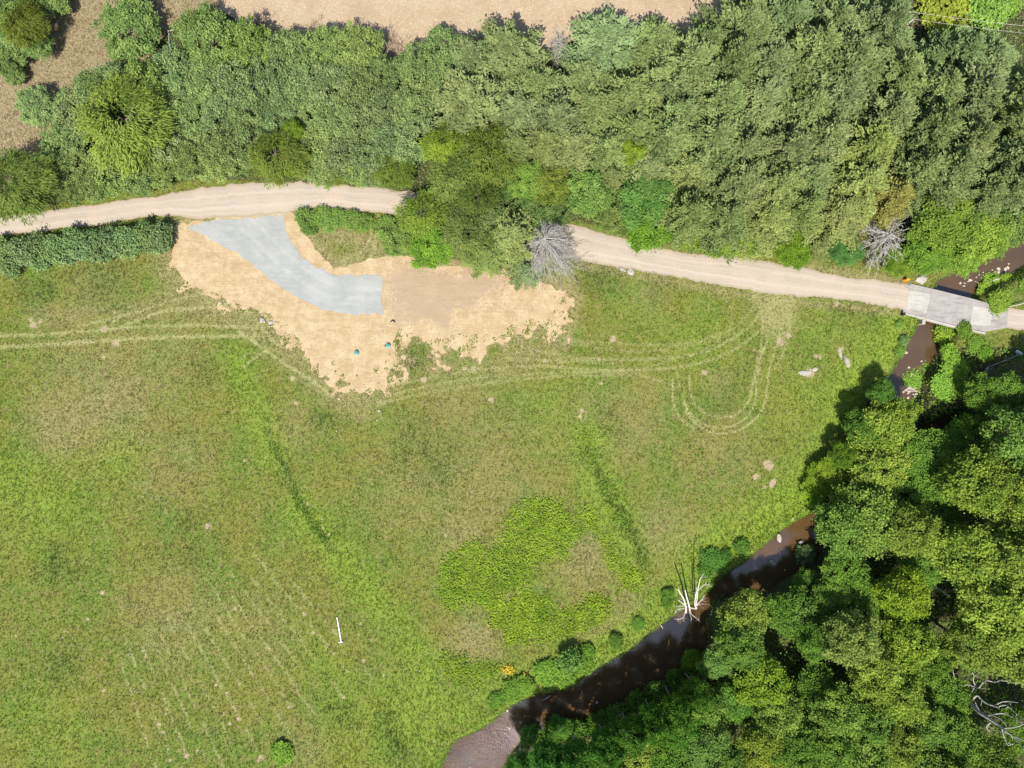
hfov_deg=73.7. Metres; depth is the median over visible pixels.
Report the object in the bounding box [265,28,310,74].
scrub tree
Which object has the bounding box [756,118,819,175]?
pine tree
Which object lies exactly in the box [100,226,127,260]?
shrub
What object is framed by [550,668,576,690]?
shrub
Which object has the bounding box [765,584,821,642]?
broadleaf tree
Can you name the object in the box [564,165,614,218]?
broadleaf tree
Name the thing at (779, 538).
boulder
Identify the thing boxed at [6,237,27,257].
shrub
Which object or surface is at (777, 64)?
pine tree
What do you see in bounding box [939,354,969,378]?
shrub
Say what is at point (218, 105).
scrub tree
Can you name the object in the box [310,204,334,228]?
shrub
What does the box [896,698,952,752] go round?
broadleaf tree
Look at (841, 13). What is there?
pine tree
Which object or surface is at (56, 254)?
shrub
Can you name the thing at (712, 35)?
pine tree
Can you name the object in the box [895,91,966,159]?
pine tree
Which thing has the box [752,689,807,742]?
broadleaf tree
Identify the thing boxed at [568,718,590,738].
shrub
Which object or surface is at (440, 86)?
scrub tree
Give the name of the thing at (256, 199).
dirt road
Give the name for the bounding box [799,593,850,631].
broadleaf tree
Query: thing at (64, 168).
scrub tree
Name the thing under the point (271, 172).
feathery tree
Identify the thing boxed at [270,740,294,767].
shrub
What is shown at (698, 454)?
weed patch
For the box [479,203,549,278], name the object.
pine tree
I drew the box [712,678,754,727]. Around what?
broadleaf tree
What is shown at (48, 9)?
scrub tree
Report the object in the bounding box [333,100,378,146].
scrub tree
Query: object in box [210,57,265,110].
scrub tree
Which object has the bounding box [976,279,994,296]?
shrub
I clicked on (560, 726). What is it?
shrub
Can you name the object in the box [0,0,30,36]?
scrub tree
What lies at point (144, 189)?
scrub tree
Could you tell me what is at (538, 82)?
pine tree
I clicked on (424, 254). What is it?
broadleaf tree
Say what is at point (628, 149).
broadleaf tree
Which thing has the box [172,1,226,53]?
scrub tree
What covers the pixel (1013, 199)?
pine tree
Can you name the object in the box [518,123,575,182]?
pine tree
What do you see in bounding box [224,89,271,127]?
scrub tree
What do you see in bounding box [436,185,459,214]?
scrub tree
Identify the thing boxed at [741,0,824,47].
pine tree
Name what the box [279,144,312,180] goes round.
scrub tree
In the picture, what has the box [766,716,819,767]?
broadleaf tree
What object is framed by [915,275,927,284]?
boulder
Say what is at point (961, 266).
broadleaf tree
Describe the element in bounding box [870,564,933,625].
broadleaf tree
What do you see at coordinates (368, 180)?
scrub tree
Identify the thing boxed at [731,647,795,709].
broadleaf tree
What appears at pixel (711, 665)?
broadleaf tree
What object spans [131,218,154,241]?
shrub
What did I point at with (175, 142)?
scrub tree
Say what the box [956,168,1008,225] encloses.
pine tree
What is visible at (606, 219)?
broadleaf tree
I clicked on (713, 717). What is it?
broadleaf tree
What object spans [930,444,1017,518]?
broadleaf tree
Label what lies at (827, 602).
broadleaf tree
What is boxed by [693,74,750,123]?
pine tree
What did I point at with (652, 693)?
shrub
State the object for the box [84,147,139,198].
scrub tree
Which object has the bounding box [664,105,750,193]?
pine tree
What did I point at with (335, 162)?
scrub tree
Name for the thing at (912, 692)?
broadleaf tree
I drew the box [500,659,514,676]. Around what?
flower clump
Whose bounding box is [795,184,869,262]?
pine tree
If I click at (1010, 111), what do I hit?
pine tree
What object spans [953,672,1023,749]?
dead tree
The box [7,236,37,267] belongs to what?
shrub
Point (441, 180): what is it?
feathery tree
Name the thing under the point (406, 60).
scrub tree
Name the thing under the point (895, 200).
pine tree
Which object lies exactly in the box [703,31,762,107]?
pine tree
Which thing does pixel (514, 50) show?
pine tree
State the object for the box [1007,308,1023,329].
dirt road
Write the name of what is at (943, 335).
shrub
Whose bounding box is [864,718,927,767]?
broadleaf tree
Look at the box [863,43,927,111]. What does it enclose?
pine tree
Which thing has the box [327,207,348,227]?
shrub
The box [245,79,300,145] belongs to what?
scrub tree
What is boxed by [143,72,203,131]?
scrub tree
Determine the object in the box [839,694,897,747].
broadleaf tree
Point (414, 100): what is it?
scrub tree
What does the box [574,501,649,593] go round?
weed patch
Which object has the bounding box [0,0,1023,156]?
dead grass
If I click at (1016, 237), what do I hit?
broadleaf tree
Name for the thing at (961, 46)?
pine tree
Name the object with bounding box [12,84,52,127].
scrub tree
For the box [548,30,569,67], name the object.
dead tree
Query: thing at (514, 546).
weed patch
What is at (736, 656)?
broadleaf tree
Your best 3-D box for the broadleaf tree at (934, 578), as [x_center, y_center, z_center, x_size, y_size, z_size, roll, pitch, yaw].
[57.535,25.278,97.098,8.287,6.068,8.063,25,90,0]
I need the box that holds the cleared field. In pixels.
[218,0,735,69]
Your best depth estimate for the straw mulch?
100.00 m
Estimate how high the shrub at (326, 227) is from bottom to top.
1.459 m
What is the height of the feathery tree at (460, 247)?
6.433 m
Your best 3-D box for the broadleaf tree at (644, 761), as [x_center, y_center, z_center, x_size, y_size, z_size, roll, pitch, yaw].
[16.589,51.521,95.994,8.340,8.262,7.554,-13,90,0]
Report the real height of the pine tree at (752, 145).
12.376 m
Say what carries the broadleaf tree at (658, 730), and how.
on the meadow
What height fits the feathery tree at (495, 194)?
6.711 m
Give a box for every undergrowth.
[1,0,1023,246]
[434,246,1023,767]
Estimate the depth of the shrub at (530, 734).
100.37 m
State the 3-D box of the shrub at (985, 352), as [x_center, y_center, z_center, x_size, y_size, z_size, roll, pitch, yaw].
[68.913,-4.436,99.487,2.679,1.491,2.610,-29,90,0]
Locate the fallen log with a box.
[933,585,951,597]
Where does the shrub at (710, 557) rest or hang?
on the meadow
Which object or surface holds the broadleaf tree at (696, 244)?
on the meadow
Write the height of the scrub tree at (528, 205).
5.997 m
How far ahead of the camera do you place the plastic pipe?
99.84 m
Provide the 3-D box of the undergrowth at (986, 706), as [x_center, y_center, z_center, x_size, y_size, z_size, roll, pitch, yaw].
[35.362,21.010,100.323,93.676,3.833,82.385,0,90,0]
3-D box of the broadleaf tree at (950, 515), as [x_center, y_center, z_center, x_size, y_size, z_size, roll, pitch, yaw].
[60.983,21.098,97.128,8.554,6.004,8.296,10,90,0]
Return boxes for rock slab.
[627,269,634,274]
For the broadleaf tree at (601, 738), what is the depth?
91.63 m
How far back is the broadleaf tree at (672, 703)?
90.95 m
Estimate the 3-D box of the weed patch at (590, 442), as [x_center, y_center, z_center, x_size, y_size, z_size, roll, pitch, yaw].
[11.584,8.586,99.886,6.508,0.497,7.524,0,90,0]
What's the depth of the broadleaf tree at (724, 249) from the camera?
96.59 m
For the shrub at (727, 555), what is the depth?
99.45 m
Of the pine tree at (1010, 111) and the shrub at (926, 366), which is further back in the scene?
the shrub at (926, 366)
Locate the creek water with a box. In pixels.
[442,241,1023,767]
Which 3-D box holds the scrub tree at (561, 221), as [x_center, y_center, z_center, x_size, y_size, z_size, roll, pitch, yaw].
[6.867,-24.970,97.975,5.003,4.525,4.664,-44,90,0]
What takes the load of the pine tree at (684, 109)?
on the meadow
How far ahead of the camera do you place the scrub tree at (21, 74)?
98.32 m
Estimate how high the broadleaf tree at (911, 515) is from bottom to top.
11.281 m
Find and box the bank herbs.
[425,262,1023,767]
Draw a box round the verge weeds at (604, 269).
[9,177,1023,340]
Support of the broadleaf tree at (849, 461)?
on the meadow
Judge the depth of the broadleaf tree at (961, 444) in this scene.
95.28 m
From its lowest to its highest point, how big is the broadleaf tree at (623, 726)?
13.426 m
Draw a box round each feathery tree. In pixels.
[0,0,52,50]
[0,145,63,225]
[70,65,180,181]
[242,128,313,189]
[327,172,348,186]
[368,143,416,191]
[390,188,452,242]
[416,123,467,171]
[427,146,483,203]
[439,205,496,269]
[447,170,504,218]
[455,121,525,188]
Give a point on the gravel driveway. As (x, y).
(264, 245)
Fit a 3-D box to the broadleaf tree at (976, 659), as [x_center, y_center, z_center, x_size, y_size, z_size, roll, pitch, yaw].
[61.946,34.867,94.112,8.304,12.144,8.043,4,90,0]
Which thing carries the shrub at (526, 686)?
on the meadow
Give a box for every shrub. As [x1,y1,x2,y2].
[0,234,10,258]
[0,244,23,281]
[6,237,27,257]
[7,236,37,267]
[23,228,45,256]
[25,244,54,273]
[39,234,68,265]
[41,234,65,251]
[55,236,78,267]
[58,226,82,252]
[69,229,101,262]
[76,228,100,251]
[83,236,114,263]
[94,222,117,251]
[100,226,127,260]
[112,225,137,248]
[113,228,142,261]
[130,225,156,254]
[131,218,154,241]
[142,222,173,256]
[149,219,175,243]
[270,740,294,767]
[293,206,316,228]
[298,218,317,236]
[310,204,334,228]
[319,216,338,232]
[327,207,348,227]
[339,208,363,232]
[356,213,375,233]
[373,213,398,241]
[380,239,398,257]
[487,690,505,708]
[500,677,522,705]
[510,674,536,696]
[519,723,542,746]
[529,658,562,687]
[541,720,565,742]
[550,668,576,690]
[554,646,585,671]
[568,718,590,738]
[574,656,594,677]
[577,643,596,659]
[588,709,610,731]
[604,701,629,721]
[608,633,623,651]
[625,687,647,712]
[631,617,644,632]
[643,680,668,704]
[660,587,675,599]
[660,593,673,607]
[664,668,685,689]
[679,656,698,676]
[695,564,714,579]
[698,546,726,574]
[720,548,733,563]
[731,537,750,558]
[893,345,905,356]
[895,319,904,328]
[898,335,909,345]
[901,367,924,391]
[914,0,977,35]
[917,360,929,373]
[929,372,955,403]
[932,324,956,347]
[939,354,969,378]
[940,342,959,361]
[948,376,969,400]
[955,319,974,338]
[966,0,1015,33]
[967,334,987,353]
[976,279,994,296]
[976,344,993,362]
[980,270,1001,288]
[987,287,1012,317]
[995,0,1023,18]
[1000,272,1013,281]
[1018,278,1023,291]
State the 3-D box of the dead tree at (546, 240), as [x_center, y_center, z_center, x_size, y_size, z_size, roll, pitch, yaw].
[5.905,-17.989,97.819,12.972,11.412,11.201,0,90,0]
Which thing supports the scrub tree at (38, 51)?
on the meadow
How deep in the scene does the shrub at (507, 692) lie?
99.33 m
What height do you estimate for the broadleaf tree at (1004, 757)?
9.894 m
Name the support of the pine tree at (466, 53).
on the meadow
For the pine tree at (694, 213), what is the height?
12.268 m
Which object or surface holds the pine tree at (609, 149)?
on the meadow
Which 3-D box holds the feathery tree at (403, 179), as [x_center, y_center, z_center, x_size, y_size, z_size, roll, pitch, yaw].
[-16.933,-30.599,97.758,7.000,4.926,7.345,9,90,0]
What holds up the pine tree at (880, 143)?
on the meadow
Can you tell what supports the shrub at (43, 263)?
on the meadow
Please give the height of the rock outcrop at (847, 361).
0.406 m
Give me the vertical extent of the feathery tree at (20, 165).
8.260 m
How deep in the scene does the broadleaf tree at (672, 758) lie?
93.40 m
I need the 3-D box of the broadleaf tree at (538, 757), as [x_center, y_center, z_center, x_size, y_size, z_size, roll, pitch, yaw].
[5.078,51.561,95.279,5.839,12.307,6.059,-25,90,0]
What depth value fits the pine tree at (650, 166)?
93.32 m
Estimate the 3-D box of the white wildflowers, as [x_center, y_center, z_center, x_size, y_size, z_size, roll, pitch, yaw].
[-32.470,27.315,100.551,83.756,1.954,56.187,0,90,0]
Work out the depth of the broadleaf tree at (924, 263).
96.52 m
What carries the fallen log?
on the meadow
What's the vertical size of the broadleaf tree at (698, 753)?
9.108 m
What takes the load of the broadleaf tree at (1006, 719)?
on the meadow
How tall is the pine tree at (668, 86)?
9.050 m
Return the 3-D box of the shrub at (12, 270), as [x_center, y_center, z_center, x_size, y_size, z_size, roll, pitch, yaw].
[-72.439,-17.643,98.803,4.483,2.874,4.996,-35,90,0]
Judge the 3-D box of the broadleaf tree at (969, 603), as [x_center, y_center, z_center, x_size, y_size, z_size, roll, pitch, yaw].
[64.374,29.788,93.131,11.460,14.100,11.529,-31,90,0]
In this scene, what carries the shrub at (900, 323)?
on the meadow
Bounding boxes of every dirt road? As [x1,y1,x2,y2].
[0,181,916,310]
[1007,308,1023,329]
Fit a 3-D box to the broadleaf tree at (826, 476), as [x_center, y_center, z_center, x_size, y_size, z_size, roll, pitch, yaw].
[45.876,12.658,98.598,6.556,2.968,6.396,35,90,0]
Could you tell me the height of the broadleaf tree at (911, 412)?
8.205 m
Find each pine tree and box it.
[429,63,504,164]
[445,33,502,84]
[460,17,557,101]
[460,236,507,279]
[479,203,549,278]
[481,120,537,185]
[482,78,550,153]
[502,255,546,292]
[510,65,566,110]
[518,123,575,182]
[521,83,586,170]
[529,121,604,201]
[551,56,606,104]
[554,2,644,77]
[564,73,619,139]
[573,121,636,185]
[587,65,668,132]
[588,163,628,199]
[599,101,663,173]
[614,147,671,206]
[621,13,684,80]
[631,111,693,178]
[636,28,732,114]
[647,75,680,111]
[652,96,708,132]
[652,188,715,253]
[660,149,713,203]
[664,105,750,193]
[675,19,731,57]
[681,156,771,241]
[684,191,753,266]
[686,0,783,71]
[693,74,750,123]
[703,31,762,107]
[716,123,776,182]
[724,193,795,263]
[734,73,794,144]
[740,34,798,122]
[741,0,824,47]
[753,158,809,218]
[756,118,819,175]
[769,105,858,174]
[773,79,834,132]
[774,18,843,100]
[781,187,827,245]
[785,69,869,124]
[789,149,838,204]
[791,20,891,121]
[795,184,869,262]
[801,0,867,36]
[820,155,896,228]
[825,111,905,194]
[844,78,922,160]
[854,0,917,58]
[858,171,916,242]
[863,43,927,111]
[875,144,946,213]
[891,137,981,224]
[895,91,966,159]
[900,38,945,72]
[903,59,965,145]
[907,25,986,79]
[929,114,999,182]
[933,57,1009,131]
[944,23,1023,85]
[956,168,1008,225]
[973,131,1023,188]
[973,140,1023,224]
[976,91,1023,166]
[993,57,1023,107]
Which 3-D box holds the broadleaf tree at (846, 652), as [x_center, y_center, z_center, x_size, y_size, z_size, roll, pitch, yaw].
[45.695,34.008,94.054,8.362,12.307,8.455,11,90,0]
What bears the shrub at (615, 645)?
on the meadow
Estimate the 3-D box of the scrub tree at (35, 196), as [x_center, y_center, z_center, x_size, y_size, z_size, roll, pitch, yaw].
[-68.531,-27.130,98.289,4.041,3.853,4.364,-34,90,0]
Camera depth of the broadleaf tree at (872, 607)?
94.73 m
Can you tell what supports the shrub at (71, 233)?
on the meadow
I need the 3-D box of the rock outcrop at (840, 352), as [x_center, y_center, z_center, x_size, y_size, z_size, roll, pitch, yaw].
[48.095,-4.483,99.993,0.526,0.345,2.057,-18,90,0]
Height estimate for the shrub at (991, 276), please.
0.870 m
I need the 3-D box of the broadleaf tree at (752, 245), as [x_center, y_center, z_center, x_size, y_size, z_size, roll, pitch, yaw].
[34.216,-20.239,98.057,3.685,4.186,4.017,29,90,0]
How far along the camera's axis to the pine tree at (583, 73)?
93.40 m
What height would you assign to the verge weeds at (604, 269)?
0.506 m
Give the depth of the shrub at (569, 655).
97.98 m
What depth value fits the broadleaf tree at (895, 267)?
98.08 m
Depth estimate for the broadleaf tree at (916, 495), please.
95.08 m
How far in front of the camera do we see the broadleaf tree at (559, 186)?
94.32 m
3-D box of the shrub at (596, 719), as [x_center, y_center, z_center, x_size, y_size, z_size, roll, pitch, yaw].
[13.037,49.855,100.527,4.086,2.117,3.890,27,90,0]
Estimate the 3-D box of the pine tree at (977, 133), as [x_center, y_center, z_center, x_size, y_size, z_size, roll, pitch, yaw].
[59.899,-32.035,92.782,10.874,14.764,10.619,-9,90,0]
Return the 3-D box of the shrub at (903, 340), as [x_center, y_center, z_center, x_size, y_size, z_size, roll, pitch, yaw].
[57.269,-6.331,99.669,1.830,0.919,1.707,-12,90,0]
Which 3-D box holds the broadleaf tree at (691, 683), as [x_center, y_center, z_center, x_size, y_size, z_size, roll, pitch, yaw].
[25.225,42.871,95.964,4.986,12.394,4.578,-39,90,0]
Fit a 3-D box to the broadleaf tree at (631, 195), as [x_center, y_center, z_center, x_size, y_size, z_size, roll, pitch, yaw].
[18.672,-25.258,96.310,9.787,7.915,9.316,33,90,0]
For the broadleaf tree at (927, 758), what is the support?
on the meadow
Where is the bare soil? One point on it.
(428, 299)
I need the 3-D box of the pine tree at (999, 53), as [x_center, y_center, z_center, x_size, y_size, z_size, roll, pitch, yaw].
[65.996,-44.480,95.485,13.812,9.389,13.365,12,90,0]
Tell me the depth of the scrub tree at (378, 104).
95.52 m
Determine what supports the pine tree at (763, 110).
on the meadow
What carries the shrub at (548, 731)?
on the meadow
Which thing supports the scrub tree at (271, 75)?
on the meadow
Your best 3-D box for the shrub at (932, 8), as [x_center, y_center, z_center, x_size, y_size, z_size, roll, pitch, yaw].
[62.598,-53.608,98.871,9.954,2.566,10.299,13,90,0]
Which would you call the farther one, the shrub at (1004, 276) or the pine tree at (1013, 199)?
the shrub at (1004, 276)
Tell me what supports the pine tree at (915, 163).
on the meadow
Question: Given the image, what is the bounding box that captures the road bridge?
[901,284,1007,333]
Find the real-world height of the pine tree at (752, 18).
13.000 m
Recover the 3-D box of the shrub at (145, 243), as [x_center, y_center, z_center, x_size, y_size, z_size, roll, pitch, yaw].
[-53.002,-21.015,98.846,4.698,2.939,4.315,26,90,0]
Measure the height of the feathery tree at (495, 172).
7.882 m
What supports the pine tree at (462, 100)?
on the meadow
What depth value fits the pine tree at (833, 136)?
90.40 m
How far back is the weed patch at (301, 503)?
99.93 m
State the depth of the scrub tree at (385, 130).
95.65 m
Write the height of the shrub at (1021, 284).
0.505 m
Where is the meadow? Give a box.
[0,0,1023,767]
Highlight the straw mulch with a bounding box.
[175,219,572,391]
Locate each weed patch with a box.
[269,443,339,560]
[281,485,334,543]
[434,493,585,613]
[438,650,501,690]
[478,588,613,647]
[571,417,612,467]
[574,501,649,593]
[595,473,651,572]
[687,488,814,580]
[688,440,712,464]
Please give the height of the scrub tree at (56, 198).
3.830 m
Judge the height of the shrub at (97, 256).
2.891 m
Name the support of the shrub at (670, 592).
on the meadow
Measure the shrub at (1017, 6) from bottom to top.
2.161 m
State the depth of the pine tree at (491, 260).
97.07 m
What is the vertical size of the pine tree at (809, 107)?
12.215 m
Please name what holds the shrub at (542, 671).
on the meadow
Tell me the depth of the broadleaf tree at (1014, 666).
90.03 m
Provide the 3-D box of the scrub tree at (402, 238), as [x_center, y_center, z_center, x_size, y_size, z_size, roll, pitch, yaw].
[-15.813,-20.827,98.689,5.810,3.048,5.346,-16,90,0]
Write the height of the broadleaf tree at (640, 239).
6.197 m
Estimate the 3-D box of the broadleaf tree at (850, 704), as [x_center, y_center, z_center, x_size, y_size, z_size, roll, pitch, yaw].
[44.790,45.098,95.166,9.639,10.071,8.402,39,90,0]
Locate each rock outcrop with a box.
[798,370,812,375]
[838,347,841,358]
[844,356,849,367]
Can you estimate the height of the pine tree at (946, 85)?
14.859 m
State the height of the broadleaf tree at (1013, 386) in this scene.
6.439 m
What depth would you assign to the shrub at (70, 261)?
98.28 m
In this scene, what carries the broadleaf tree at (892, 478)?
on the meadow
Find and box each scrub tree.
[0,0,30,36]
[0,27,27,73]
[0,53,19,80]
[3,67,25,85]
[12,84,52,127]
[17,0,55,18]
[20,181,47,206]
[22,29,55,62]
[37,117,87,165]
[38,0,70,15]
[45,175,66,203]
[50,85,95,144]
[52,144,93,188]
[60,181,85,205]
[70,164,110,203]
[71,67,117,109]
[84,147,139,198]
[90,0,161,63]
[91,60,128,103]
[122,58,169,101]
[123,164,153,196]
[140,142,182,191]
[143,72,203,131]
[144,116,183,169]
[149,39,204,98]
[162,126,222,183]
[164,88,218,139]
[170,138,209,180]
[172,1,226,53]
[179,14,239,73]
[181,45,225,108]
[195,122,248,175]
[198,93,244,145]
[198,144,242,183]
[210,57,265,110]
[218,12,274,69]
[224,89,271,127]
[231,119,270,169]
[231,143,253,176]
[237,51,298,105]
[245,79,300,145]
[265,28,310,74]
[269,51,319,111]
[277,98,325,147]
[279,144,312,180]
[295,123,340,179]
[298,54,353,111]
[302,23,346,64]
[307,144,341,191]
[309,89,363,150]
[322,135,368,179]
[326,20,385,83]
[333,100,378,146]
[335,146,370,188]
[340,61,385,109]
[348,140,392,188]
[355,159,378,188]
[364,84,406,124]
[366,53,403,88]
[368,113,415,166]
[380,110,443,167]
[382,221,413,256]
[386,40,447,95]
[387,74,437,128]
[415,66,457,110]
[422,24,462,79]
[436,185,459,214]
[440,206,467,236]
[469,197,515,242]
[498,181,521,210]
[514,195,556,231]
[545,198,573,226]
[795,543,816,566]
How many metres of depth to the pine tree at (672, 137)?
91.40 m
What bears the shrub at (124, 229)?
on the meadow
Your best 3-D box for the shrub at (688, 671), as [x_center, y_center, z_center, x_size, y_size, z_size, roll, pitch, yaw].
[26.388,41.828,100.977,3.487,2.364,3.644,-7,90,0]
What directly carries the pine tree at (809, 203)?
on the meadow
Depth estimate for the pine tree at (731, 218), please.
92.63 m
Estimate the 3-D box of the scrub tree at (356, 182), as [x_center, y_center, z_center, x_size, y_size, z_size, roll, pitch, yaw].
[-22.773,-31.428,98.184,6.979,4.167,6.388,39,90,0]
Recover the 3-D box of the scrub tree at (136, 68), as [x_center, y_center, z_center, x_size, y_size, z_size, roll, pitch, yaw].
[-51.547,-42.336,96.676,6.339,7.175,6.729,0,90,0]
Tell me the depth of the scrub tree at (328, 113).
96.01 m
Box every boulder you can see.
[777,534,781,542]
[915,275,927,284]
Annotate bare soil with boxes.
[167,212,574,399]
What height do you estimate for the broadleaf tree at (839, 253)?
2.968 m
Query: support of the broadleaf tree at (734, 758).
on the meadow
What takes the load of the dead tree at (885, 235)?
on the meadow
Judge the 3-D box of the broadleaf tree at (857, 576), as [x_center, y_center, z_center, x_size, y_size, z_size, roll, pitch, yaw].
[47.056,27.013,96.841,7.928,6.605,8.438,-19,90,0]
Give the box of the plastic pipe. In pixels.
[337,617,342,642]
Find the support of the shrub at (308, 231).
on the meadow
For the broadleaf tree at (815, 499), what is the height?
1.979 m
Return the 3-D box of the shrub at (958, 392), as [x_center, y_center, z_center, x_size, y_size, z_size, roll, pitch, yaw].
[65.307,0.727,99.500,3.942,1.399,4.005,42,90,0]
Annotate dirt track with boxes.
[981,357,1023,402]
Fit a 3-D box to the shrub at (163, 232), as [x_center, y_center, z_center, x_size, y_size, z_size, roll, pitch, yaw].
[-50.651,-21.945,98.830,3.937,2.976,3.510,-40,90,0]
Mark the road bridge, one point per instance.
(935, 306)
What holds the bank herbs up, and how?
on the meadow
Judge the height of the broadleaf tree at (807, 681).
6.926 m
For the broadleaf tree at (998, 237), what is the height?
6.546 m
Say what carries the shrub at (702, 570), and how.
on the meadow
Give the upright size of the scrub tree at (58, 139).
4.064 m
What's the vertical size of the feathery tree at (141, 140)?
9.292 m
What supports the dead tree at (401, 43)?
on the meadow
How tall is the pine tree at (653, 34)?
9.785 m
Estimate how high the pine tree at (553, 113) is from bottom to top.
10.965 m
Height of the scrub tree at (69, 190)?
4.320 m
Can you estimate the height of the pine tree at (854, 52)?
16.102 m
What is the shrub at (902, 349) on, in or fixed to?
on the meadow
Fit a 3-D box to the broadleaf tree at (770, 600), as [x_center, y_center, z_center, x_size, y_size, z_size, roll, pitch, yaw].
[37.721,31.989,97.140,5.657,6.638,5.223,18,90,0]
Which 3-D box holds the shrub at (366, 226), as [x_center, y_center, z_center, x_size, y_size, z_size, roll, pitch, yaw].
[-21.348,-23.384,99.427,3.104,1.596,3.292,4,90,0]
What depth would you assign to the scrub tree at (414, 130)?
95.75 m
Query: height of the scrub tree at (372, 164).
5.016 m
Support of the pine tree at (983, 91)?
on the meadow
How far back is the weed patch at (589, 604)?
99.79 m
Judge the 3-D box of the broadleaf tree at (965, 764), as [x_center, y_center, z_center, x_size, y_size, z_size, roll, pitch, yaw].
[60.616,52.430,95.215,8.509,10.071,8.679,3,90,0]
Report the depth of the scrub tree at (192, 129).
96.63 m
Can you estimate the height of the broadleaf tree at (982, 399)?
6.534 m
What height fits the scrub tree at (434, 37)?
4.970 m
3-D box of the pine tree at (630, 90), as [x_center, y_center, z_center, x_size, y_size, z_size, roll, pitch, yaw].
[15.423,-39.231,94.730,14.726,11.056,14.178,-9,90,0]
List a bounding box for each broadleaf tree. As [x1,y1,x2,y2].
[281,116,307,142]
[404,218,457,271]
[502,745,530,767]
[505,159,547,201]
[526,736,562,767]
[530,164,570,212]
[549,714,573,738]
[555,732,598,767]
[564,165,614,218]
[587,723,629,767]
[592,196,635,237]
[594,748,636,767]
[606,730,659,767]
[608,709,651,762]
[614,170,681,230]
[619,139,646,169]
[626,201,678,255]
[636,698,677,750]
[644,735,691,767]
[660,683,697,736]
[666,716,703,752]
[676,232,704,251]
[677,672,714,714]
[678,682,734,729]
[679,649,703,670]
[679,723,732,767]
[695,643,737,679]
[698,232,723,259]
[706,736,758,767]
[711,618,766,677]
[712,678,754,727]
[715,587,771,636]
[719,238,744,256]
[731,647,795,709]
[731,715,787,767]
[743,234,762,257]
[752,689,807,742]
[764,592,800,627]
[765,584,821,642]
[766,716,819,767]
[772,229,812,269]
[791,566,823,597]
[791,660,839,712]
[794,614,840,663]
[797,719,862,767]
[799,476,826,507]
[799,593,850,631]
[804,680,868,744]
[806,455,851,496]
[811,572,855,615]
[812,499,872,558]
[818,552,877,606]
[819,605,884,670]
[821,479,910,562]
[828,238,865,266]
[828,440,860,470]
[832,738,891,767]
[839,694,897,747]
[841,406,880,446]
[846,396,919,460]
[846,442,913,494]
[846,575,889,621]
[846,640,911,707]
[863,664,932,727]
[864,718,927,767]
[865,377,897,405]
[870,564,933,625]
[879,502,944,558]
[879,616,940,673]
[882,241,914,278]
[883,396,925,428]
[895,547,946,591]
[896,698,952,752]
[898,427,955,480]
[898,740,960,767]
[899,227,953,275]
[904,459,956,511]
[908,185,984,253]
[911,635,957,687]
[917,505,969,556]
[920,676,974,716]
[924,425,970,466]
[925,706,990,766]
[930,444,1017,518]
[930,520,1016,600]
[931,743,983,767]
[934,616,1005,674]
[947,412,991,452]
[947,574,1023,653]
[948,242,983,279]
[955,210,1013,264]
[956,733,1023,767]
[963,372,1003,415]
[972,511,1023,595]
[973,459,1023,522]
[978,404,1023,472]
[983,583,1023,641]
[983,640,1023,687]
[987,370,1023,422]
[988,207,1023,247]
[997,700,1023,753]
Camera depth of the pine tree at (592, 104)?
92.90 m
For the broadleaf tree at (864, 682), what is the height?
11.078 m
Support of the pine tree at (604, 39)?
on the meadow
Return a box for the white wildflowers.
[21,397,570,751]
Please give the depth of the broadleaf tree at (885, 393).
96.04 m
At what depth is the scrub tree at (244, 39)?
95.31 m
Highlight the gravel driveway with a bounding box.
[187,214,383,315]
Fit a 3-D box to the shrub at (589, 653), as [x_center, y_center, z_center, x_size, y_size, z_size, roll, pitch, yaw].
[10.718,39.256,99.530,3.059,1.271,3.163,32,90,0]
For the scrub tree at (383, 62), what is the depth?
95.76 m
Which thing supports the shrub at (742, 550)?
on the meadow
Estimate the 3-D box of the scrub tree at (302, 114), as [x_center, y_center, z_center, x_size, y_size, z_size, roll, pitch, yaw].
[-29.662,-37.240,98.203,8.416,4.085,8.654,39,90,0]
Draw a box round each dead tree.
[520,218,596,295]
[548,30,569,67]
[857,214,910,277]
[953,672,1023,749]
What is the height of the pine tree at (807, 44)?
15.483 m
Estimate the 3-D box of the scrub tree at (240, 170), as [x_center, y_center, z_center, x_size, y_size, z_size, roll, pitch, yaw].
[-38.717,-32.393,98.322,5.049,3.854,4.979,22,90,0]
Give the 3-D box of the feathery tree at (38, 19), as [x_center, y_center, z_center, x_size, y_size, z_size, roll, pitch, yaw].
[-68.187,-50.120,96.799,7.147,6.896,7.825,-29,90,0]
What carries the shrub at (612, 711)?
on the meadow
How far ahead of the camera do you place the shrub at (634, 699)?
100.04 m
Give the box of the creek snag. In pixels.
[674,573,709,621]
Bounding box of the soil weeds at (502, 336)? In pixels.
[168,266,574,399]
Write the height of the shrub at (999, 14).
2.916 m
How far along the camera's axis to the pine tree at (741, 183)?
90.45 m
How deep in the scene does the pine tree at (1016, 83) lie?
93.67 m
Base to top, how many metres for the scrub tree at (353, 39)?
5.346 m
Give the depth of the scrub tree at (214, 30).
95.36 m

